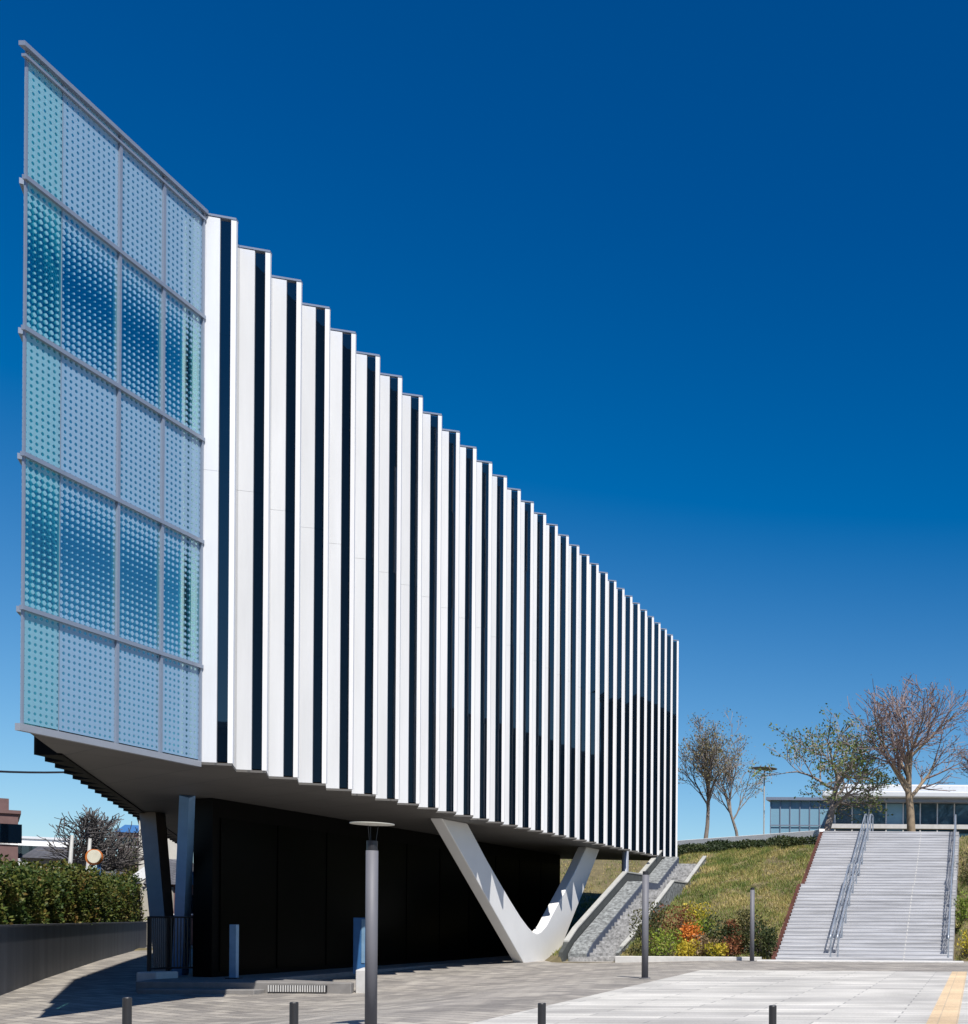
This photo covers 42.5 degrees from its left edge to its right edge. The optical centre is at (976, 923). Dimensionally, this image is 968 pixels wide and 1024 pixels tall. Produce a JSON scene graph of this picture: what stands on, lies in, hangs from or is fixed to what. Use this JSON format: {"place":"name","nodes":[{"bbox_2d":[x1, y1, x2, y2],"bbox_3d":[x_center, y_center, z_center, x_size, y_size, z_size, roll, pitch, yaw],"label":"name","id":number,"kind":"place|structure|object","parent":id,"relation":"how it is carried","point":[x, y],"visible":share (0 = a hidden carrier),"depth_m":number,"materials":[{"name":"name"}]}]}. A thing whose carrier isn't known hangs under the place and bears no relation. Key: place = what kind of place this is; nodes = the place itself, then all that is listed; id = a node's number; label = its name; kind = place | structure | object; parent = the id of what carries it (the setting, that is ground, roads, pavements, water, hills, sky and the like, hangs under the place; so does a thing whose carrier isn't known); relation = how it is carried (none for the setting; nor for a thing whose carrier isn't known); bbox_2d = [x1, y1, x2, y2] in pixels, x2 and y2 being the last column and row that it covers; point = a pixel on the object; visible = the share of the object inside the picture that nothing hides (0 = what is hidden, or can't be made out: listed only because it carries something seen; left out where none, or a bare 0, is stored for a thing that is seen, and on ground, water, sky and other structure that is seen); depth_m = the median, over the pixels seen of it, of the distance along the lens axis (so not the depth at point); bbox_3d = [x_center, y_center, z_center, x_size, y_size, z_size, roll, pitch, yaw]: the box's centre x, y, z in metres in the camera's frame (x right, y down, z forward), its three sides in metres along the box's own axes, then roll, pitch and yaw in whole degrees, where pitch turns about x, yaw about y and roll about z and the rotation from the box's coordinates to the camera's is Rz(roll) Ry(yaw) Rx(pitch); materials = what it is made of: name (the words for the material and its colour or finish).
{"place":"outdoors","nodes":[
{"label":"outdoors","id":0,"kind":"place"},
{"bbox_2d":[0,770,63,772],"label":"overhead cable","id":1,"kind":"object","parent":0,"point":[1,771],"visible":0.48,"depth_m":54.17,"materials":[{"name":"black paint"}]},
{"bbox_2d":[136,961,471,993],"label":"terrace","id":2,"kind":"structure","parent":0,"point":[261,981],"depth_m":29.33,"materials":[{"name":"concrete"}]},
{"bbox_2d":[136,971,177,981],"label":"concrete block","id":3,"kind":"structure","parent":2,"relation":"on","point":[141,976],"depth_m":29.91,"materials":[{"name":"concrete"}]},
{"bbox_2d":[147,916,192,971],"bbox_3d":[-23.758,0.861,30.870,0.465,2.146,1.386,0,0,22],"label":"fence","id":4,"kind":"object","parent":2,"relation":"on","point":[168,948],"visible":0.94,"depth_m":30.96,"materials":[{"name":"black metal"}]},
{"bbox_2d":[137,988,264,994],"bbox_3d":[-21.040,2.068,28.473,3.150,0.570,0.445,0,0,0],"label":"terrace step","id":5,"kind":"object","parent":2,"relation":"attached to","point":[201,991],"visible":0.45,"depth_m":28.25,"materials":[{"name":"concrete"}]},
{"bbox_2d":[225,924,242,978],"bbox_3d":[-21.521,0.814,30.400,0.340,1.570,0.240,0,0,0],"label":"bollard","id":6,"kind":"object","parent":2,"relation":"on","point":[233,951],"visible":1,"depth_m":30.34,"materials":[{"name":"blue metal"}]},
{"bbox_2d":[268,985,326,991],"bbox_3d":[-18.563,1.780,28.669,1.600,0.180,0.058,0,0,0],"label":"vent grille","id":7,"kind":"object","parent":2,"relation":"attached to","point":[297,988],"visible":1,"depth_m":28.65,"materials":[{"name":"grey metal"}]},
{"bbox_2d":[353,918,364,973],"bbox_3d":[-19.681,0.712,33.640,0.460,1.799,0.320,0,0,0],"label":"access cabinet","id":8,"kind":"object","parent":2,"relation":"on","point":[358,943],"visible":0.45,"depth_m":33.50,"materials":[{"name":"blue metal"}]},
{"bbox_2d":[0,945,967,1023],"bbox_3d":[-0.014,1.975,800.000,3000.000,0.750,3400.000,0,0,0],"label":"ground","id":9,"kind":"structure","parent":0,"point":[473,991],"depth_m":27.35,"materials":[{"name":"grey stone"}]},
{"bbox_2d":[0,798,23,869],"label":"brown house","id":10,"kind":"structure","parent":9,"relation":"on","point":[10,833],"depth_m":60.55,"materials":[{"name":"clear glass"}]},
{"bbox_2d":[0,823,9,844],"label":"window","id":11,"kind":"structure","parent":10,"relation":"in","point":[5,838],"depth_m":60.39,"materials":[{"name":"black glass"}]},
{"bbox_2d":[0,824,23,844],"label":"window","id":12,"kind":"structure","parent":10,"relation":"in","point":[14,833],"depth_m":60.62,"materials":[{"name":"black glass"}]},
{"bbox_2d":[18,836,68,864],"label":"white building","id":13,"kind":"structure","parent":9,"relation":"on","point":[30,843],"depth_m":89.66,"materials":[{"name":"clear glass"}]},
{"bbox_2d":[18,845,31,858],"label":"window","id":14,"kind":"structure","parent":13,"relation":"in","point":[25,849],"depth_m":89.23,"materials":[{"name":"grey glass"}]},
{"bbox_2d":[20,846,78,870],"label":"tiled house","id":15,"kind":"structure","parent":9,"relation":"on","point":[33,855],"depth_m":66.16,"materials":[{"name":"grey tile"}]},
{"bbox_2d":[68,835,73,863],"bbox_3d":[-50.170,-1.820,57.981,0.383,6.141,0.249,0,0,17],"label":"white post","id":16,"kind":"object","parent":9,"relation":"on","point":[70,859],"visible":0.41,"depth_m":57.94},
{"bbox_2d":[0,922,146,995],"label":"retaining wall","id":17,"kind":"structure","parent":9,"relation":"on","point":[31,953],"depth_m":34.52,"materials":[{"name":"concrete"}]},
{"bbox_2d":[0,853,146,924],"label":"hedge","id":18,"kind":"object","parent":17,"relation":"on","point":[42,894],"visible":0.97,"depth_m":38.20,"materials":[{"name":"green plant"}]},
{"bbox_2d":[86,838,91,871],"bbox_3d":[-49.183,-1.727,58.019,0.383,5.969,0.249,0,0,-17],"label":"white post","id":19,"kind":"object","parent":9,"relation":"on","point":[89,846],"visible":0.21,"depth_m":57.94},
{"bbox_2d":[37,805,143,873],"bbox_3d":[-51.926,-3.615,62.083,4.764,6.823,6.018,0,0,0],"label":"pollarded tree","id":20,"kind":"object","parent":9,"relation":"on","point":[95,828],"visible":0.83,"depth_m":61.48,"materials":[{"name":"grey plant"}]},
{"bbox_2d":[85,849,102,871],"bbox_3d":[-45.500,-1.276,54.108,0.840,5.114,0.356,0,0,0],"label":"traffic mirror","id":21,"kind":"object","parent":9,"relation":"on","point":[93,856],"visible":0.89,"depth_m":53.93,"materials":[{"name":"orange plastic"}]},
{"bbox_2d":[89,871,141,919],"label":"tiled house","id":22,"kind":"structure","parent":9,"relation":"on","point":[120,874],"depth_m":58.17,"materials":[{"name":"grey tile"}]},
{"bbox_2d":[122,997,131,1023],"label":"bollard","id":23,"kind":"object","parent":9,"relation":"on","point":[126,1010],"visible":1,"depth_m":10.37,"materials":[{"name":"grey metal"}]},
{"bbox_2d":[115,825,138,874],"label":"block","id":24,"kind":"structure","parent":9,"relation":"on","point":[126,827],"depth_m":130.28,"materials":[{"name":"blue paint"}]},
{"bbox_2d":[121,836,138,876],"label":"shrub","id":25,"kind":"object","parent":9,"relation":"on","point":[132,858],"visible":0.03,"depth_m":85.90,"materials":[{"name":"green plant"}]},
{"bbox_2d":[126,844,138,873],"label":"shrub","id":26,"kind":"object","parent":9,"relation":"on","point":[135,865],"visible":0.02,"depth_m":83.88,"materials":[{"name":"green plant"}]},
{"bbox_2d":[133,867,173,921],"bbox_3d":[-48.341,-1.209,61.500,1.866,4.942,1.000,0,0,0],"label":"house","id":27,"kind":"structure","parent":9,"relation":"on","point":[141,872],"depth_m":61.00,"materials":[{"name":"white paint"}]},
{"bbox_2d":[137,820,176,885],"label":"cream house","id":28,"kind":"structure","parent":9,"relation":"on","point":[172,848],"depth_m":74.16,"materials":[{"name":"grey tile"}]},
{"bbox_2d":[143,859,192,944],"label":"tiled house","id":29,"kind":"structure","parent":9,"relation":"on","point":[172,862],"depth_m":62.46,"materials":[{"name":"grey tile"}]},
{"bbox_2d":[191,895,192,914],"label":"window","id":30,"kind":"structure","parent":29,"relation":"in","point":[192,895],"depth_m":62.43,"materials":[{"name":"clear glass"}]},
{"bbox_2d":[15,40,678,976],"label":"striped building","id":31,"kind":"structure","parent":9,"relation":"on","point":[303,584],"depth_m":29.07,"materials":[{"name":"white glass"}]},
{"bbox_2d":[219,818,275,971],"bbox_3d":[-22.572,-0.858,32.530,0.035,4.600,2.460,0,0,0],"label":"lobby window","id":32,"kind":"structure","parent":31,"relation":"in","point":[247,849],"depth_m":32.51,"materials":[{"name":"black glass"}]},
{"bbox_2d":[276,826,325,967],"bbox_3d":[-22.572,-0.858,35.090,0.035,4.600,2.460,0,0,0],"label":"lobby window","id":33,"kind":"structure","parent":31,"relation":"in","point":[300,942],"depth_m":34.99,"materials":[{"name":"black glass"}]},
{"bbox_2d":[325,833,367,964],"bbox_3d":[-22.572,-0.858,37.650,0.035,4.600,2.460,0,0,0],"label":"lobby window","id":34,"kind":"structure","parent":31,"relation":"in","point":[345,854],"depth_m":37.37,"materials":[{"name":"black glass"}]},
{"bbox_2d":[370,839,405,961],"bbox_3d":[-22.572,-0.858,40.210,0.035,4.600,2.460,0,0,0],"label":"lobby window","id":35,"kind":"structure","parent":31,"relation":"in","point":[391,855],"depth_m":40.44,"materials":[{"name":"black glass"}]},
{"bbox_2d":[406,844,438,959],"bbox_3d":[-22.572,-0.858,42.770,0.035,4.600,2.460,0,0,0],"label":"lobby window","id":36,"kind":"structure","parent":31,"relation":"in","point":[422,862],"depth_m":42.69,"materials":[{"name":"black glass"}]},
{"bbox_2d":[439,848,467,957],"bbox_3d":[-22.572,-0.858,45.330,0.035,4.600,2.460,0,0,0],"label":"lobby window","id":37,"kind":"structure","parent":31,"relation":"in","point":[453,886],"depth_m":45.13,"materials":[{"name":"black glass"}]},
{"bbox_2d":[468,855,494,955],"bbox_3d":[-22.572,-0.858,47.890,0.035,4.600,2.460,0,0,0],"label":"lobby window","id":38,"kind":"structure","parent":31,"relation":"in","point":[481,933],"depth_m":47.63,"materials":[{"name":"black glass"}]},
{"bbox_2d":[495,856,518,953],"bbox_3d":[-22.572,-0.858,50.450,0.035,4.600,2.460,0,0,0],"label":"lobby window","id":39,"kind":"structure","parent":31,"relation":"in","point":[506,869],"depth_m":50.44,"materials":[{"name":"black glass"}]},
{"bbox_2d":[519,860,540,930],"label":"lobby window","id":40,"kind":"structure","parent":31,"relation":"in","point":[529,871],"depth_m":52.94,"materials":[{"name":"black glass"}]},
{"bbox_2d":[540,863,559,919],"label":"lobby window","id":41,"kind":"structure","parent":31,"relation":"in","point":[550,873],"depth_m":55.16,"materials":[{"name":"black glass"}]},
{"bbox_2d":[356,968,364,992],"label":"stone plinth","id":42,"kind":"structure","parent":9,"relation":"on","point":[360,980],"depth_m":28.95,"materials":[{"name":"white stone"}]},
{"bbox_2d":[349,821,394,1023],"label":"street lamp","id":43,"kind":"object","parent":9,"relation":"on","point":[371,930],"visible":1,"depth_m":14.94,"materials":[{"name":"grey metal"}]},
{"bbox_2d":[640,871,649,978],"bbox_3d":[-9.280,0.036,29.400,0.300,3.000,0.295,0,0,0],"label":"lamp post","id":44,"kind":"object","parent":9,"relation":"on","point":[645,905],"visible":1,"depth_m":29.33,"materials":[{"name":"grey metal"}]},
{"bbox_2d":[615,956,761,962],"bbox_3d":[-11.986,1.596,43.700,6.050,0.440,0.300,0,0,0],"label":"kerb strip","id":45,"kind":"object","parent":9,"relation":"on","point":[620,959],"visible":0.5,"depth_m":43.55,"materials":[{"name":"concrete"}]},
{"bbox_2d":[750,887,754,960],"bbox_3d":[-9.101,0.036,42.600,0.300,3.000,0.295,0,0,0],"label":"lamp post","id":46,"kind":"object","parent":9,"relation":"on","point":[752,901],"visible":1,"depth_m":42.52,"materials":[{"name":"grey metal"}]},
{"bbox_2d":[757,959,963,962],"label":"stair kerb","id":47,"kind":"structure","parent":9,"relation":"on","point":[862,961],"depth_m":42.55,"materials":[{"name":"concrete"}]},
{"bbox_2d":[0,0,967,868],"label":"sky","id":48,"kind":"structure","parent":0,"point":[690,277],"materials":[{"name":"blue"}]},
{"bbox_2d":[134,835,967,962],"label":"hill","id":49,"kind":"structure","parent":0,"point":[556,958],"depth_m":54.18,"materials":[{"name":"plant"}]},
{"bbox_2d":[558,850,706,961],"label":"garden staircase","id":50,"kind":"structure","parent":49,"relation":"on","point":[599,930],"depth_m":49.44,"materials":[{"name":"concrete"}]},
{"bbox_2d":[628,909,665,953],"bbox_3d":[-14.055,0.482,44.601,1.477,2.220,1.779,0,0,0],"label":"shrub","id":51,"kind":"object","parent":49,"relation":"on","point":[639,928],"visible":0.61,"depth_m":44.41,"materials":[{"name":"green plant"}]},
{"bbox_2d":[638,901,675,935],"bbox_3d":[-14.216,-0.154,46.633,1.679,1.738,1.519,0,0,0],"label":"shrub","id":52,"kind":"object","parent":49,"relation":"on","point":[652,907],"visible":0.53,"depth_m":46.63,"materials":[{"name":"green plant"}]},
{"bbox_2d":[648,927,686,955],"bbox_3d":[-13.165,0.868,44.314,1.742,1.509,1.652,0,0,0],"label":"shrub","id":53,"kind":"object","parent":49,"relation":"on","point":[664,944],"visible":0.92,"depth_m":44.18,"materials":[{"name":"green plant"}]},
{"bbox_2d":[650,904,698,942],"bbox_3d":[-13.197,0.065,45.950,1.730,1.870,1.835,0,0,29],"label":"shrub","id":54,"kind":"object","parent":49,"relation":"on","point":[680,920],"visible":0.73,"depth_m":45.83,"materials":[{"name":"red plant"}]},
{"bbox_2d":[675,939,701,955],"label":"shrub","id":55,"kind":"object","parent":49,"relation":"on","point":[686,950],"visible":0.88,"depth_m":44.10,"materials":[{"name":"yellow plant"}]},
{"bbox_2d":[677,921,703,947],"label":"shrub","id":56,"kind":"object","parent":49,"relation":"on","point":[686,933],"visible":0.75,"depth_m":45.17,"materials":[{"name":"orange plant"}]},
{"bbox_2d":[683,900,715,932],"bbox_3d":[-12.498,-0.181,47.026,1.476,1.706,1.333,0,0,-29],"label":"shrub","id":57,"kind":"object","parent":49,"relation":"on","point":[699,915],"visible":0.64,"depth_m":46.95,"materials":[{"name":"yellow plant"}]},
{"bbox_2d":[686,917,716,938],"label":"shrub","id":58,"kind":"object","parent":49,"relation":"on","point":[701,926],"visible":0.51,"depth_m":46.30,"materials":[{"name":"green plant"}]},
{"bbox_2d":[690,931,724,956],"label":"shrub","id":59,"kind":"object","parent":49,"relation":"on","point":[702,943],"visible":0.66,"depth_m":44.34,"materials":[{"name":"beige plant"}]},
{"bbox_2d":[703,941,728,956],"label":"shrub","id":60,"kind":"object","parent":49,"relation":"on","point":[718,950],"visible":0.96,"depth_m":44.04,"materials":[{"name":"yellow plant"}]},
{"bbox_2d":[678,705,755,838],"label":"bare tree","id":61,"kind":"object","parent":49,"relation":"on","point":[706,772],"visible":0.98,"depth_m":70.62,"materials":[{"name":"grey plant"}]},
{"bbox_2d":[703,915,739,944],"bbox_3d":[-11.201,0.351,45.814,1.713,1.498,1.806,0,0,0],"label":"shrub","id":62,"kind":"object","parent":49,"relation":"on","point":[721,929],"visible":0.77,"depth_m":45.64,"materials":[{"name":"green plant"}]},
{"bbox_2d":[678,735,771,835],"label":"bare tree","id":63,"kind":"object","parent":49,"relation":"on","point":[727,774],"visible":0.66,"depth_m":73.66,"materials":[{"name":"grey plant"}]},
{"bbox_2d":[722,919,741,938],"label":"shrub","id":64,"kind":"object","parent":49,"relation":"on","point":[730,923],"visible":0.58,"depth_m":46.00,"materials":[{"name":"red plant"}]},
{"bbox_2d":[721,935,749,956],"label":"shrub","id":65,"kind":"object","parent":49,"relation":"on","point":[732,946],"visible":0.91,"depth_m":44.47,"materials":[{"name":"red plant"}]},
{"bbox_2d":[732,928,757,954],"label":"shrub","id":66,"kind":"object","parent":49,"relation":"on","point":[743,942],"visible":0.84,"depth_m":44.76,"materials":[{"name":"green plant"}]},
{"bbox_2d":[677,834,817,856],"bbox_3d":[-15.125,-3.684,62.606,15.529,3.029,2.403,0,0,39],"label":"hedge","id":67,"kind":"object","parent":49,"relation":"on","point":[722,845],"visible":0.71,"depth_m":60.61,"materials":[{"name":"green plant"}]},
{"bbox_2d":[677,829,824,849],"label":"ledge wall","id":68,"kind":"structure","parent":49,"relation":"on","point":[765,836],"depth_m":62.50,"materials":[{"name":"white concrete"}]},
{"bbox_2d":[733,909,769,935],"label":"shrub","id":69,"kind":"object","parent":49,"relation":"on","point":[743,920],"visible":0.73,"depth_m":46.51,"materials":[{"name":"green plant"}]},
{"bbox_2d":[744,915,778,953],"bbox_3d":[-9.203,0.624,44.845,1.564,2.019,1.121,0,0,0],"label":"shrub","id":70,"kind":"object","parent":49,"relation":"on","point":[758,931],"visible":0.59,"depth_m":44.75,"materials":[{"name":"green plant"}]},
{"bbox_2d":[752,766,776,833],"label":"street lamp","id":71,"kind":"object","parent":49,"relation":"on","point":[765,768],"visible":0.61,"depth_m":69.97,"materials":[{"name":"grey metal"}]},
{"bbox_2d":[758,927,778,958],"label":"shrub","id":72,"kind":"object","parent":49,"relation":"on","point":[767,940],"visible":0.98,"depth_m":44.16,"materials":[{"name":"green plant"}]},
{"bbox_2d":[748,703,902,830],"bbox_3d":[-9.255,-9.044,65.704,9.752,9.020,10.059,0,0,0],"label":"leafing tree","id":73,"kind":"object","parent":49,"relation":"on","point":[855,762],"visible":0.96,"depth_m":64.59,"materials":[{"name":"green plant"}]},
{"bbox_2d":[772,814,959,960],"bbox_3d":[-4.726,-1.966,53.110,7.560,8.065,19.460,0,0,0],"label":"outdoor staircase","id":74,"kind":"structure","parent":49,"relation":"on","point":[866,894],"depth_m":48.04,"materials":[{"name":"concrete"}]},
{"bbox_2d":[838,673,967,831],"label":"bare tree","id":75,"kind":"object","parent":49,"relation":"on","point":[901,757],"visible":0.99,"depth_m":63.05,"materials":[{"name":"brown plant"}]},
{"bbox_2d":[953,720,967,776],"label":"bare tree","id":76,"kind":"object","parent":49,"relation":"on","point":[965,761],"visible":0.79,"depth_m":68.13,"materials":[{"name":"brown plant"}]},
{"bbox_2d":[954,850,967,884],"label":"shrub","id":77,"kind":"object","parent":49,"relation":"on","point":[965,869],"visible":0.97,"depth_m":52.45,"materials":[{"name":"green plant"}]},
{"bbox_2d":[955,890,967,927],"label":"shrub","id":78,"kind":"object","parent":49,"relation":"on","point":[962,906],"visible":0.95,"depth_m":47.87,"materials":[{"name":"green plant"}]},
{"bbox_2d":[957,931,967,956],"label":"shrub","id":79,"kind":"object","parent":49,"relation":"on","point":[965,944],"visible":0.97,"depth_m":44.43,"materials":[{"name":"yellow plant"}]},
{"bbox_2d":[470,970,967,1023],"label":"plaza paving","id":80,"kind":"structure","parent":0,"point":[794,997],"depth_m":21.21,"materials":[{"name":"grey concrete"}]},
{"bbox_2d":[289,1002,298,1023],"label":"bollard","id":81,"kind":"object","parent":80,"relation":"on","point":[293,1011],"visible":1,"depth_m":10.37,"materials":[{"name":"grey metal"}]},
{"bbox_2d":[538,1003,545,1023],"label":"bollard","id":82,"kind":"object","parent":80,"relation":"on","point":[541,1013],"visible":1,"depth_m":10.37,"materials":[{"name":"grey metal"}]},
{"bbox_2d":[769,1005,776,1023],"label":"bollard","id":83,"kind":"object","parent":80,"relation":"on","point":[772,1014],"visible":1,"depth_m":10.37,"materials":[{"name":"grey metal"}]},
{"bbox_2d":[926,972,966,1023],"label":"tactile path","id":84,"kind":"structure","parent":80,"relation":"on","point":[947,1008],"depth_m":21.05,"materials":[{"name":"beige tile"}]},
{"bbox_2d":[766,784,967,836],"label":"glass pavilion","id":85,"kind":"structure","parent":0,"point":[935,810],"depth_m":86.18,"materials":[{"name":"white"}]},
{"bbox_2d":[836,804,851,830],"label":"window","id":86,"kind":"structure","parent":85,"relation":"in","point":[846,819],"depth_m":86.19,"materials":[{"name":"blue glass"}]},
{"bbox_2d":[853,804,868,830],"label":"window","id":87,"kind":"structure","parent":85,"relation":"in","point":[855,811],"depth_m":86.19,"materials":[{"name":"blue glass"}]},
{"bbox_2d":[871,804,885,830],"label":"window","id":88,"kind":"structure","parent":85,"relation":"in","point":[878,817],"depth_m":86.19,"materials":[{"name":"blue glass"}]},
{"bbox_2d":[887,804,902,830],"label":"window","id":89,"kind":"structure","parent":85,"relation":"in","point":[895,809],"depth_m":86.19,"materials":[{"name":"blue glass"}]},
{"bbox_2d":[904,804,919,831],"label":"window","id":90,"kind":"structure","parent":85,"relation":"in","point":[916,806],"depth_m":86.19,"materials":[{"name":"blue glass"}]},
{"bbox_2d":[921,804,936,831],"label":"window","id":91,"kind":"structure","parent":85,"relation":"in","point":[928,811],"depth_m":86.19,"materials":[{"name":"blue glass"}]},
{"bbox_2d":[938,804,953,831],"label":"window","id":92,"kind":"structure","parent":85,"relation":"in","point":[945,812],"depth_m":86.19,"materials":[{"name":"blue glass"}]},
{"bbox_2d":[955,804,967,836],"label":"window","id":93,"kind":"structure","parent":85,"relation":"in","point":[961,810],"depth_m":86.19,"materials":[{"name":"blue glass"}]}
]}

